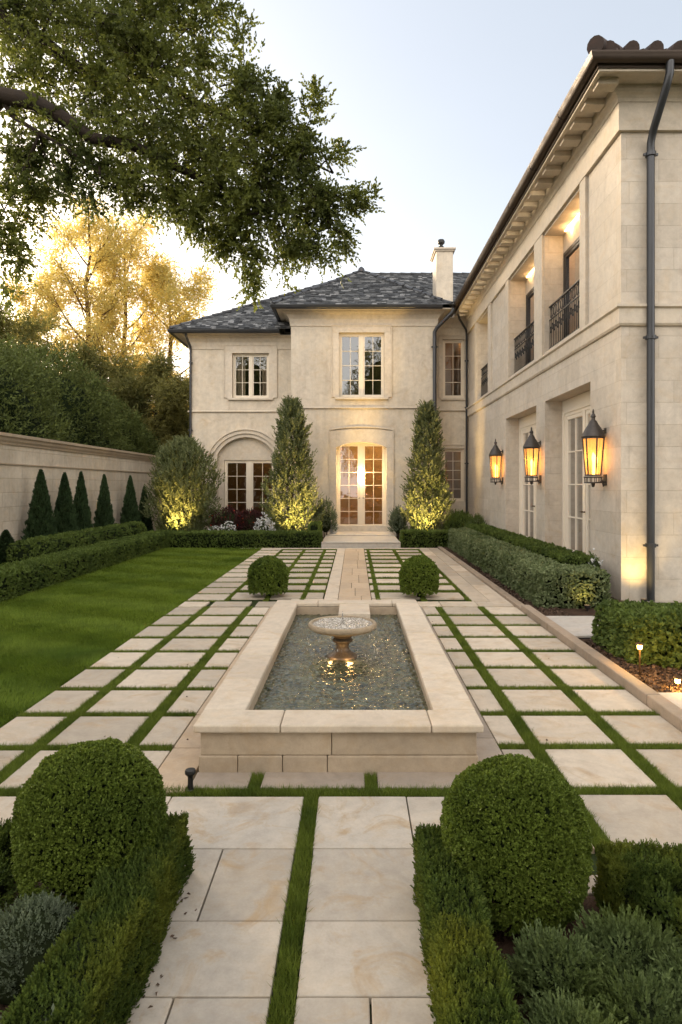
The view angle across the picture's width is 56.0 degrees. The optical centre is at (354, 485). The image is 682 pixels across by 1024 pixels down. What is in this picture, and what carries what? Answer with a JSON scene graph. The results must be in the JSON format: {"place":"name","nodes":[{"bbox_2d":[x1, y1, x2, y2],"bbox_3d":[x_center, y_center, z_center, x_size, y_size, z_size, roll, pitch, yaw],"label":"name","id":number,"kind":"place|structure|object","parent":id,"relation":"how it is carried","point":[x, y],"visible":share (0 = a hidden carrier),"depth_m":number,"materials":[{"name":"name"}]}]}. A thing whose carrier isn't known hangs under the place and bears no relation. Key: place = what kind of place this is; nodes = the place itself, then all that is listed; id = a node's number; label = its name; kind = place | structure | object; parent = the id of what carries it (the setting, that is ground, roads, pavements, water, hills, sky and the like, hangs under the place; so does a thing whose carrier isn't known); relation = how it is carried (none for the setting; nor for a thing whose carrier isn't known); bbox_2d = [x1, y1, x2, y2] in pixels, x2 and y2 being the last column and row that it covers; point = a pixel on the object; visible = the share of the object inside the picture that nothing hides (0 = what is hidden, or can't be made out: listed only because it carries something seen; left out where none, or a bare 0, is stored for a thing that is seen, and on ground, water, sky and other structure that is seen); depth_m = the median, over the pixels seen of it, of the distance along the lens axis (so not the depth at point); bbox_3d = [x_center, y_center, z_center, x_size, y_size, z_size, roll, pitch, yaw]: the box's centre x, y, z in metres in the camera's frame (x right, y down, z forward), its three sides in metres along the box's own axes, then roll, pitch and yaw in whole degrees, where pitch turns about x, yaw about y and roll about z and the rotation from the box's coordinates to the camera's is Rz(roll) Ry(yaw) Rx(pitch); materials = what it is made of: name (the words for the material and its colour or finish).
{"place":"outdoors","nodes":[
{"label":"outdoors","id":0,"kind":"place"},
{"bbox_2d":[0,881,77,1015],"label":"soil","id":1,"kind":"structure","parent":0,"point":[4,1008],"depth_m":2.44,"materials":[{"name":"brown soil"}]},
{"bbox_2d":[0,817,15,892],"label":"hedge","id":2,"kind":"object","parent":1,"relation":"on","point":[5,837],"visible":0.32,"depth_m":2.53,"materials":[{"name":"green plant"}]},
{"bbox_2d":[0,848,17,911],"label":"shrub","id":3,"kind":"object","parent":1,"relation":"on","point":[10,898],"visible":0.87,"depth_m":2.36,"materials":[{"name":"green plant"}]},
{"bbox_2d":[0,997,54,1023],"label":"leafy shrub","id":4,"kind":"object","parent":1,"relation":"on","point":[52,1007],"visible":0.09,"depth_m":1.66,"materials":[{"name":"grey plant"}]},
{"bbox_2d":[0,890,77,1005],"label":"round shrub","id":5,"kind":"object","parent":1,"relation":"on","point":[30,930],"visible":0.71,"depth_m":1.97,"materials":[{"name":"grey plant"}]},
{"bbox_2d":[9,736,168,913],"bbox_3d":[-1.011,1.295,2.470,0.572,0.610,0.574,0,0,0],"label":"boxwood ball","id":6,"kind":"object","parent":1,"relation":"on","point":[83,811],"visible":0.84,"depth_m":2.29,"materials":[{"name":"green plant"}]},
{"bbox_2d":[0,810,195,1023],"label":"hedge","id":7,"kind":"object","parent":1,"relation":"on","point":[99,964],"visible":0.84,"depth_m":1.95,"materials":[{"name":"green plant"}]},
{"bbox_2d":[0,547,260,727],"bbox_3d":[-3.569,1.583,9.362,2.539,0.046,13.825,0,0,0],"label":"lawn grass","id":8,"kind":"structure","parent":0,"point":[184,574],"depth_m":7.97,"materials":[{"name":"green plant"}]},
{"bbox_2d":[159,549,370,796],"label":"axis path","id":9,"kind":"structure","parent":0,"point":[182,756],"depth_m":4.51,"materials":[{"name":"beige stone"}]},
{"bbox_2d":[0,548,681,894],"bbox_3d":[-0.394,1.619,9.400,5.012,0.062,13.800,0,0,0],"label":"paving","id":10,"kind":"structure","parent":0,"point":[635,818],"depth_m":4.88,"materials":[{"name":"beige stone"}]},
{"bbox_2d":[247,555,289,596],"bbox_3d":[-1.237,1.298,9.201,0.623,0.603,0.614,0,0,0],"label":"boxwood ball","id":11,"kind":"object","parent":10,"relation":"on","point":[267,574],"visible":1,"depth_m":9.00,"materials":[{"name":"green plant"}]},
{"bbox_2d":[398,555,439,596],"bbox_3d":[0.926,1.287,9.151,0.603,0.626,0.596,0,0,0],"label":"boxwood ball","id":12,"kind":"object","parent":10,"relation":"on","point":[418,575],"visible":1,"depth_m":8.95,"materials":[{"name":"green plant"}]},
{"bbox_2d":[0,0,681,376],"label":"sky","id":13,"kind":"structure","parent":0,"point":[451,103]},
{"bbox_2d":[0,517,681,1023],"bbox_3d":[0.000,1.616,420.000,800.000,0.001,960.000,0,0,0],"label":"ground","id":14,"kind":"structure","parent":0,"point":[594,857],"depth_m":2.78,"materials":[{"name":"green plant"}]},
{"bbox_2d":[0,337,41,378],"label":"evergreen tree","id":15,"kind":"object","parent":14,"relation":"on","point":[19,342],"visible":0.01,"depth_m":22.64,"materials":[{"name":"green plant"}]},
{"bbox_2d":[0,301,72,369],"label":"garden tree","id":16,"kind":"object","parent":14,"relation":"on","point":[24,329],"visible":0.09,"depth_m":26.32,"materials":[{"name":"green plant"}]},
{"bbox_2d":[0,329,82,442],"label":"evergreen tree","id":17,"kind":"object","parent":14,"relation":"on","point":[20,414],"visible":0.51,"depth_m":16.39,"materials":[{"name":"green plant"}]},
{"bbox_2d":[0,268,82,362],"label":"poplar tree","id":18,"kind":"object","parent":14,"relation":"on","point":[27,304],"visible":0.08,"depth_m":32.41,"materials":[{"name":"yellow plant"}]},
{"bbox_2d":[0,339,134,451],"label":"evergreen tree","id":19,"kind":"object","parent":14,"relation":"on","point":[78,406],"visible":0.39,"depth_m":20.00,"materials":[{"name":"green plant"}]},
{"bbox_2d":[0,432,162,540],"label":"garden wall","id":20,"kind":"structure","parent":14,"relation":"on","point":[24,459],"depth_m":15.07,"materials":[{"name":"stone"}]},
{"bbox_2d":[13,184,165,424],"bbox_3d":[-12.621,-6.281,30.853,7.668,15.971,6.956,0,0,-10],"label":"poplar tree","id":21,"kind":"object","parent":14,"relation":"on","point":[63,276],"visible":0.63,"depth_m":30.05,"materials":[{"name":"yellow plant"}]},
{"bbox_2d":[65,367,124,414],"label":"evergreen tree","id":22,"kind":"object","parent":14,"relation":"on","point":[90,381],"depth_m":26.07,"materials":[{"name":"green plant"}]},
{"bbox_2d":[55,336,171,439],"bbox_3d":[-11.018,-2.317,28.092,8.085,8.048,5.783,0,0,0],"label":"garden tree","id":23,"kind":"object","parent":14,"relation":"on","point":[122,376],"visible":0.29,"depth_m":27.15,"materials":[{"name":"green plant"}]},
{"bbox_2d":[54,208,191,415],"bbox_3d":[-11.384,-6.314,33.077,8.033,16.041,7.812,0,0,0],"label":"poplar tree","id":24,"kind":"object","parent":14,"relation":"on","point":[140,245],"visible":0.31,"depth_m":32.30,"materials":[{"name":"yellow plant"}]},
{"bbox_2d":[91,391,160,455],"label":"evergreen tree","id":25,"kind":"object","parent":14,"relation":"on","point":[141,437],"visible":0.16,"depth_m":23.82,"materials":[{"name":"green plant"}]},
{"bbox_2d":[112,347,188,453],"bbox_3d":[-8.242,-2.042,27.604,7.224,7.487,5.910,0,0,34],"label":"garden tree","id":26,"kind":"object","parent":14,"relation":"on","point":[170,409],"visible":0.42,"depth_m":26.55,"materials":[{"name":"green plant"}]},
{"bbox_2d":[107,241,221,421],"bbox_3d":[-9.616,-5.424,34.148,10.660,14.291,7.918,0,0,34],"label":"poplar tree","id":27,"kind":"object","parent":14,"relation":"on","point":[186,293],"visible":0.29,"depth_m":32.73,"materials":[{"name":"yellow plant"}]},
{"bbox_2d":[146,434,187,519],"bbox_3d":[-7.465,-0.249,26.013,3.489,3.822,3.248,0,0,0],"label":"tall shrub","id":28,"kind":"object","parent":14,"relation":"on","point":[162,439],"visible":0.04,"depth_m":25.73,"materials":[{"name":"green plant"}]},
{"bbox_2d":[185,767,195,793],"bbox_3d":[-0.855,1.542,3.345,0.057,0.124,0.057,0,0,0],"label":"path light","id":29,"kind":"object","parent":14,"relation":"on","point":[190,772],"visible":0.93,"depth_m":3.33,"materials":[{"name":"metal"}]},
{"bbox_2d":[193,600,483,776],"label":"pool","id":30,"kind":"structure","parent":14,"relation":"on","point":[283,699],"depth_m":4.15,"materials":[{"name":"stone"}]},
{"bbox_2d":[306,611,378,663],"bbox_3d":[-0.100,1.333,5.451,0.614,0.535,0.609,0,0,0],"label":"fountain","id":31,"kind":"object","parent":30,"relation":"on","point":[342,629],"visible":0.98,"depth_m":5.38,"materials":[{"name":"stone"}]},
{"bbox_2d":[321,532,400,547],"bbox_3d":[0.170,1.542,18.137,2.020,0.215,3.615,0,0,0],"label":"landing","id":32,"kind":"object","parent":14,"relation":"on","point":[362,540],"visible":0.83,"depth_m":17.07,"materials":[{"name":"grey stone"}]},
{"bbox_2d":[330,524,337,533],"bbox_3d":[-0.619,1.295,19.200,0.260,0.280,0.260,0,0,0],"label":"flower pot","id":33,"kind":"object","parent":32,"relation":"on","point":[332,531],"visible":0.52,"depth_m":19.11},
{"bbox_2d":[167,35,681,601],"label":"house","id":34,"kind":"structure","parent":14,"relation":"on","point":[553,317],"depth_m":12.82,"materials":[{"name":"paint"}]},
{"bbox_2d":[225,460,273,514],"bbox_3d":[-3.455,0.132,21.202,1.648,1.919,0.096,0,0,0],"label":"window","id":35,"kind":"structure","parent":34,"relation":"in","point":[249,476],"depth_m":21.16,"materials":[{"name":"beige paint"}]},
{"bbox_2d":[233,354,268,397],"bbox_3d":[-3.394,-3.591,21.142,1.201,1.463,0.096,0,0,0],"label":"window","id":36,"kind":"structure","parent":34,"relation":"in","point":[251,382],"depth_m":21.11,"materials":[{"name":"beige paint"}]},
{"bbox_2d":[339,333,383,396],"bbox_3d":[0.229,-3.753,20.142,1.414,2.017,0.096,0,0,0],"label":"window","id":37,"kind":"structure","parent":34,"relation":"in","point":[361,336],"depth_m":20.11,"materials":[{"name":"beige paint"}]},
{"bbox_2d":[337,443,385,524],"bbox_3d":[0.218,0.031,20.177,1.559,2.765,0.225,0,0,0],"label":"door","id":38,"kind":"structure","parent":34,"relation":"in","point":[361,459],"depth_m":20.21,"materials":[{"name":"beige paint"}]},
{"bbox_2d":[443,340,463,397],"bbox_3d":[3.201,-3.766,20.825,0.699,1.894,0.090,0,0,0],"label":"window","id":39,"kind":"structure","parent":34,"relation":"in","point":[444,341],"depth_m":20.79,"materials":[{"name":"beige paint"}]},
{"bbox_2d":[443,449,463,500],"bbox_3d":[3.201,-0.334,20.825,0.699,1.700,0.090,0,0,0],"label":"window","id":40,"kind":"structure","parent":34,"relation":"in","point":[446,450],"depth_m":20.79,"materials":[{"name":"beige paint"}]},
{"bbox_2d":[489,439,502,484],"bbox_3d":[3.505,-0.585,15.900,0.350,1.150,0.340,0,0,0],"label":"wall lantern","id":41,"kind":"object","parent":34,"relation":"attached to","point":[495,456],"depth_m":15.82,"materials":[{"name":"metal"}]},
{"bbox_2d":[521,424,535,538],"bbox_3d":[4.034,0.060,14.285,0.132,2.840,2.310,0,0,0],"label":"door","id":42,"kind":"structure","parent":34,"relation":"in","point":[528,491],"depth_m":15.02,"materials":[{"name":"white paint"}]},
{"bbox_2d":[526,287,533,362],"bbox_3d":[4.082,-3.525,14.065,0.096,1.910,2.090,0,0,0],"label":"window","id":43,"kind":"structure","parent":34,"relation":"in","point":[530,295],"depth_m":14.87,"materials":[{"name":"brown metal"}]},
{"bbox_2d":[523,427,540,484],"bbox_3d":[3.505,-0.585,12.680,0.350,1.150,0.340,0,0,0],"label":"wall lantern","id":44,"kind":"object","parent":34,"relation":"attached to","point":[531,447],"depth_m":12.60,"materials":[{"name":"metal"}]},
{"bbox_2d":[563,237,578,337],"bbox_3d":[4.082,-3.525,11.400,0.096,1.910,2.000,0,0,0],"label":"window","id":45,"kind":"structure","parent":34,"relation":"in","point":[571,255],"depth_m":12.08,"materials":[{"name":"brown metal"}]},
{"bbox_2d":[565,406,589,554],"bbox_3d":[4.034,0.060,11.190,0.132,2.840,2.060,0,0,0],"label":"door","id":46,"kind":"structure","parent":34,"relation":"in","point":[577,492],"depth_m":11.69,"materials":[{"name":"white paint"}]},
{"bbox_2d":[581,409,606,486],"bbox_3d":[3.505,-0.545,9.400,0.350,1.150,0.340,0,0,0],"label":"wall lantern","id":47,"kind":"object","parent":34,"relation":"attached to","point":[593,437],"depth_m":9.32,"materials":[{"name":"metal"}]},
{"bbox_2d":[438,547,681,731],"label":"kerb","id":48,"kind":"structure","parent":14,"relation":"on","point":[667,710],"depth_m":5.59,"materials":[{"name":"stone"}]},
{"bbox_2d":[193,605,502,792],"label":"pool terrace","id":49,"kind":"structure","parent":0,"point":[487,745],"depth_m":3.49,"materials":[{"name":"stone"}]},
{"bbox_2d":[122,797,594,1023],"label":"garden path","id":50,"kind":"structure","parent":0,"point":[217,960],"depth_m":2.36,"materials":[{"name":"beige stone"}]},
{"bbox_2d":[444,547,624,615],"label":"soil","id":51,"kind":"structure","parent":0,"point":[579,612],"depth_m":8.14,"materials":[{"name":"brown soil"}]},
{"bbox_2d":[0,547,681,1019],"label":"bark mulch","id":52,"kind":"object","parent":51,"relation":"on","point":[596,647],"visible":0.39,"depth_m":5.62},
{"bbox_2d":[443,509,473,528],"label":"round bush","id":53,"kind":"object","parent":51,"relation":"on","point":[457,519],"visible":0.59,"depth_m":18.00,"materials":[{"name":"green plant"}]},
{"bbox_2d":[464,513,486,525],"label":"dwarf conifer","id":54,"kind":"object","parent":51,"relation":"on","point":[477,518],"visible":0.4,"depth_m":17.51,"materials":[{"name":"green plant"}]},
{"bbox_2d":[465,523,591,565],"bbox_3d":[3.305,1.309,13.477,0.625,0.640,8.340,0,0,0],"label":"hedge","id":55,"kind":"object","parent":51,"relation":"on","point":[559,554],"visible":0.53,"depth_m":11.26,"materials":[{"name":"green plant"}]},
{"bbox_2d":[447,527,611,608],"bbox_3d":[2.842,1.334,12.325,1.037,0.599,8.253,0,0,0],"label":"hedge","id":56,"kind":"object","parent":51,"relation":"on","point":[539,580],"visible":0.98,"depth_m":8.78,"materials":[{"name":"green plant"}]},
{"bbox_2d":[584,604,590,610],"bbox_3d":[2.950,1.558,8.120,0.080,0.085,0.078,0,0,0],"label":"uplight","id":57,"kind":"object","parent":51,"relation":"on","point":[586,606],"visible":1,"depth_m":8.09,"materials":[{"name":"brown metal"}]},
{"bbox_2d":[588,548,602,566],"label":"white rose","id":58,"kind":"object","parent":51,"relation":"on","point":[594,561],"visible":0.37,"depth_m":9.12,"materials":[{"name":"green plant"}]},
{"bbox_2d":[491,895,607,1023],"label":"soil","id":59,"kind":"structure","parent":0,"point":[505,944],"depth_m":2.26,"materials":[{"name":"brown soil"}]},
{"bbox_2d":[409,822,523,1023],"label":"hedge","id":60,"kind":"object","parent":59,"relation":"on","point":[467,974],"visible":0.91,"depth_m":1.93,"materials":[{"name":"green plant"}]},
{"bbox_2d":[439,753,593,935],"bbox_3d":[0.600,1.313,2.411,0.565,0.575,0.562,0,0,0],"label":"boxwood ball","id":61,"kind":"object","parent":59,"relation":"on","point":[516,832],"visible":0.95,"depth_m":2.22,"materials":[{"name":"green plant"}]},
{"bbox_2d":[501,918,610,1016],"bbox_3d":[0.623,1.466,1.970,0.376,0.227,0.342,0,0,0],"label":"juniper shrub","id":62,"kind":"object","parent":59,"relation":"on","point":[550,959],"visible":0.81,"depth_m":1.94,"materials":[{"name":"green plant"}]},
{"bbox_2d":[519,985,627,1023],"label":"juniper shrub","id":63,"kind":"object","parent":59,"relation":"on","point":[561,1011],"visible":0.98,"depth_m":1.75,"materials":[{"name":"green plant"}]},
{"bbox_2d":[571,900,681,999],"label":"juniper shrub","id":64,"kind":"object","parent":59,"relation":"on","point":[636,941],"visible":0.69,"depth_m":2.04,"materials":[{"name":"green plant"}]},
{"bbox_2d":[581,959,681,1023],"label":"juniper shrub","id":65,"kind":"object","parent":59,"relation":"on","point":[647,1000],"visible":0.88,"depth_m":1.82,"materials":[{"name":"green plant"}]},
{"bbox_2d":[591,838,681,925],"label":"hedge","id":66,"kind":"object","parent":59,"relation":"on","point":[622,866],"visible":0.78,"depth_m":2.31,"materials":[{"name":"green plant"}]},
{"bbox_2d":[633,872,681,951],"bbox_3d":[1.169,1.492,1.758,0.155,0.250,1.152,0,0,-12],"label":"juniper shrub","id":67,"kind":"object","parent":59,"relation":"on","point":[664,901],"visible":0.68,"depth_m":2.21,"materials":[{"name":"green plant"}]},
{"bbox_2d":[648,941,681,1017],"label":"juniper shrub","id":68,"kind":"object","parent":59,"relation":"on","point":[676,964],"visible":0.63,"depth_m":1.93,"materials":[{"name":"green plant"}]},
{"bbox_2d":[546,616,681,708],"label":"side path","id":69,"kind":"structure","parent":0,"point":[578,626],"depth_m":7.04,"materials":[{"name":"grey stone"}]},
{"bbox_2d":[581,639,681,692],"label":"soil","id":70,"kind":"structure","parent":0,"point":[643,674],"depth_m":5.43,"materials":[{"name":"brown soil"}]},
{"bbox_2d":[591,598,681,669],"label":"hedge","id":71,"kind":"object","parent":70,"relation":"on","point":[623,628],"visible":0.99,"depth_m":5.71,"materials":[{"name":"green plant"}]},
{"bbox_2d":[636,642,643,675],"bbox_3d":[2.380,1.453,5.350,0.068,0.294,0.068,0,0,0],"label":"garden light","id":72,"kind":"object","parent":70,"relation":"on","point":[639,645],"visible":0.97,"depth_m":5.34,"materials":[{"name":"brown metal"}]},
{"bbox_2d":[673,676,681,690],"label":"garden light","id":73,"kind":"object","parent":70,"relation":"on","point":[677,679],"visible":0.99,"depth_m":4.97,"materials":[{"name":"brown metal"}]},
{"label":"soil","id":74,"kind":"structure","parent":0,"visible":0},
{"bbox_2d":[0,529,14,564],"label":"cypress","id":75,"kind":"object","parent":74,"relation":"on","point":[6,538],"visible":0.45,"depth_m":11.89,"materials":[{"name":"green plant"}]},
{"bbox_2d":[20,469,58,539],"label":"cypress","id":76,"kind":"object","parent":74,"relation":"on","point":[41,520],"visible":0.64,"depth_m":13.27,"materials":[{"name":"green plant"}]},
{"bbox_2d":[53,472,78,532],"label":"cypress","id":77,"kind":"object","parent":74,"relation":"on","point":[65,514],"visible":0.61,"depth_m":14.39,"materials":[{"name":"green plant"}]},
{"bbox_2d":[5,521,146,562],"bbox_3d":[-5.897,1.286,14.406,0.614,0.704,6.484,0,0,0],"label":"hedge","id":78,"kind":"object","parent":74,"relation":"on","point":[20,550],"visible":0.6,"depth_m":12.81,"materials":[{"name":"green plant"}]},
{"bbox_2d":[73,471,93,530],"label":"cypress","id":79,"kind":"object","parent":74,"relation":"on","point":[83,508],"visible":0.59,"depth_m":15.15,"materials":[{"name":"green plant"}]},
{"bbox_2d":[93,474,115,526],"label":"cypress","id":80,"kind":"object","parent":74,"relation":"on","point":[104,514],"visible":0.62,"depth_m":16.70,"materials":[{"name":"green plant"}]},
{"bbox_2d":[120,475,141,523],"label":"cypress","id":81,"kind":"object","parent":74,"relation":"on","point":[129,510],"visible":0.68,"depth_m":18.64,"materials":[{"name":"green plant"}]},
{"bbox_2d":[138,486,153,530],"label":"cypress","id":82,"kind":"object","parent":74,"relation":"on","point":[146,521],"visible":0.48,"depth_m":19.91,"materials":[{"name":"green plant"}]},
{"bbox_2d":[0,529,322,601],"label":"hedge","id":83,"kind":"object","parent":74,"relation":"on","point":[25,576],"visible":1,"depth_m":13.27,"materials":[{"name":"green plant"}]},
{"bbox_2d":[139,434,225,530],"bbox_3d":[-5.064,0.035,19.327,2.514,3.172,2.521,0,0,0],"label":"corner tree","id":84,"kind":"object","parent":74,"relation":"on","point":[180,481],"visible":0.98,"depth_m":18.86,"materials":[{"name":"green plant"}]},
{"bbox_2d":[0,0,385,322],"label":"overhanging tree","id":85,"kind":"object","parent":74,"relation":"on","point":[123,36],"visible":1,"depth_m":6.79,"materials":[{"name":"green plant"}]},
{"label":"soil","id":86,"kind":"structure","parent":0,"visible":0},
{"bbox_2d":[206,505,242,530],"bbox_3d":[-3.904,1.089,19.491,1.272,1.031,1.252,0,0,0],"label":"red shrub","id":87,"kind":"object","parent":86,"relation":"on","point":[232,516],"visible":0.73,"depth_m":19.20,"materials":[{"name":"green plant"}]},
{"bbox_2d":[219,521,235,530],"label":"white flowers","id":88,"kind":"object","parent":86,"relation":"on","point":[227,527],"visible":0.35,"depth_m":17.36,"materials":[{"name":"grey plant"}]},
{"bbox_2d":[237,508,265,530],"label":"red shrub","id":89,"kind":"object","parent":86,"relation":"on","point":[247,521],"visible":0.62,"depth_m":19.29,"materials":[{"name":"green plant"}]},
{"bbox_2d":[253,512,275,530],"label":"white flowers","id":90,"kind":"object","parent":86,"relation":"on","point":[264,526],"visible":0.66,"depth_m":17.32,"materials":[{"name":"grey plant"}]},
{"bbox_2d":[257,395,325,530],"bbox_3d":[-1.799,-0.504,18.664,2.007,4.249,2.079,0,0,0],"label":"column tree","id":91,"kind":"object","parent":86,"relation":"on","point":[288,425],"visible":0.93,"depth_m":18.33,"materials":[{"name":"green plant"}]},
{"bbox_2d":[308,521,322,538],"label":"hedge","id":92,"kind":"object","parent":86,"relation":"on","point":[313,525],"visible":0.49,"depth_m":17.11,"materials":[{"name":"green plant"}]},
{"bbox_2d":[313,495,337,537],"bbox_3d":[-0.844,0.943,18.989,0.821,1.318,0.806,0,0,0],"label":"potted shrub","id":93,"kind":"object","parent":86,"relation":"on","point":[328,516],"visible":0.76,"depth_m":18.88,"materials":[{"name":"green plant"}]},
{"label":"soil","id":94,"kind":"structure","parent":0,"visible":0},
{"bbox_2d":[388,504,408,538],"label":"potted shrub","id":95,"kind":"object","parent":94,"relation":"on","point":[396,521],"visible":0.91,"depth_m":18.78,"materials":[{"name":"green plant"}]},
{"bbox_2d":[399,529,447,547],"bbox_3d":[1.928,1.378,16.673,1.541,0.497,0.642,0,0,0],"label":"hedge","id":96,"kind":"object","parent":94,"relation":"on","point":[421,538],"visible":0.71,"depth_m":16.46,"materials":[{"name":"green plant"}]},
{"bbox_2d":[399,399,457,530],"bbox_3d":[2.154,-0.444,18.608,1.734,4.128,1.824,0,0,0],"label":"column tree","id":97,"kind":"object","parent":94,"relation":"on","point":[427,420],"visible":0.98,"depth_m":18.37,"materials":[{"name":"green plant"}]}
]}

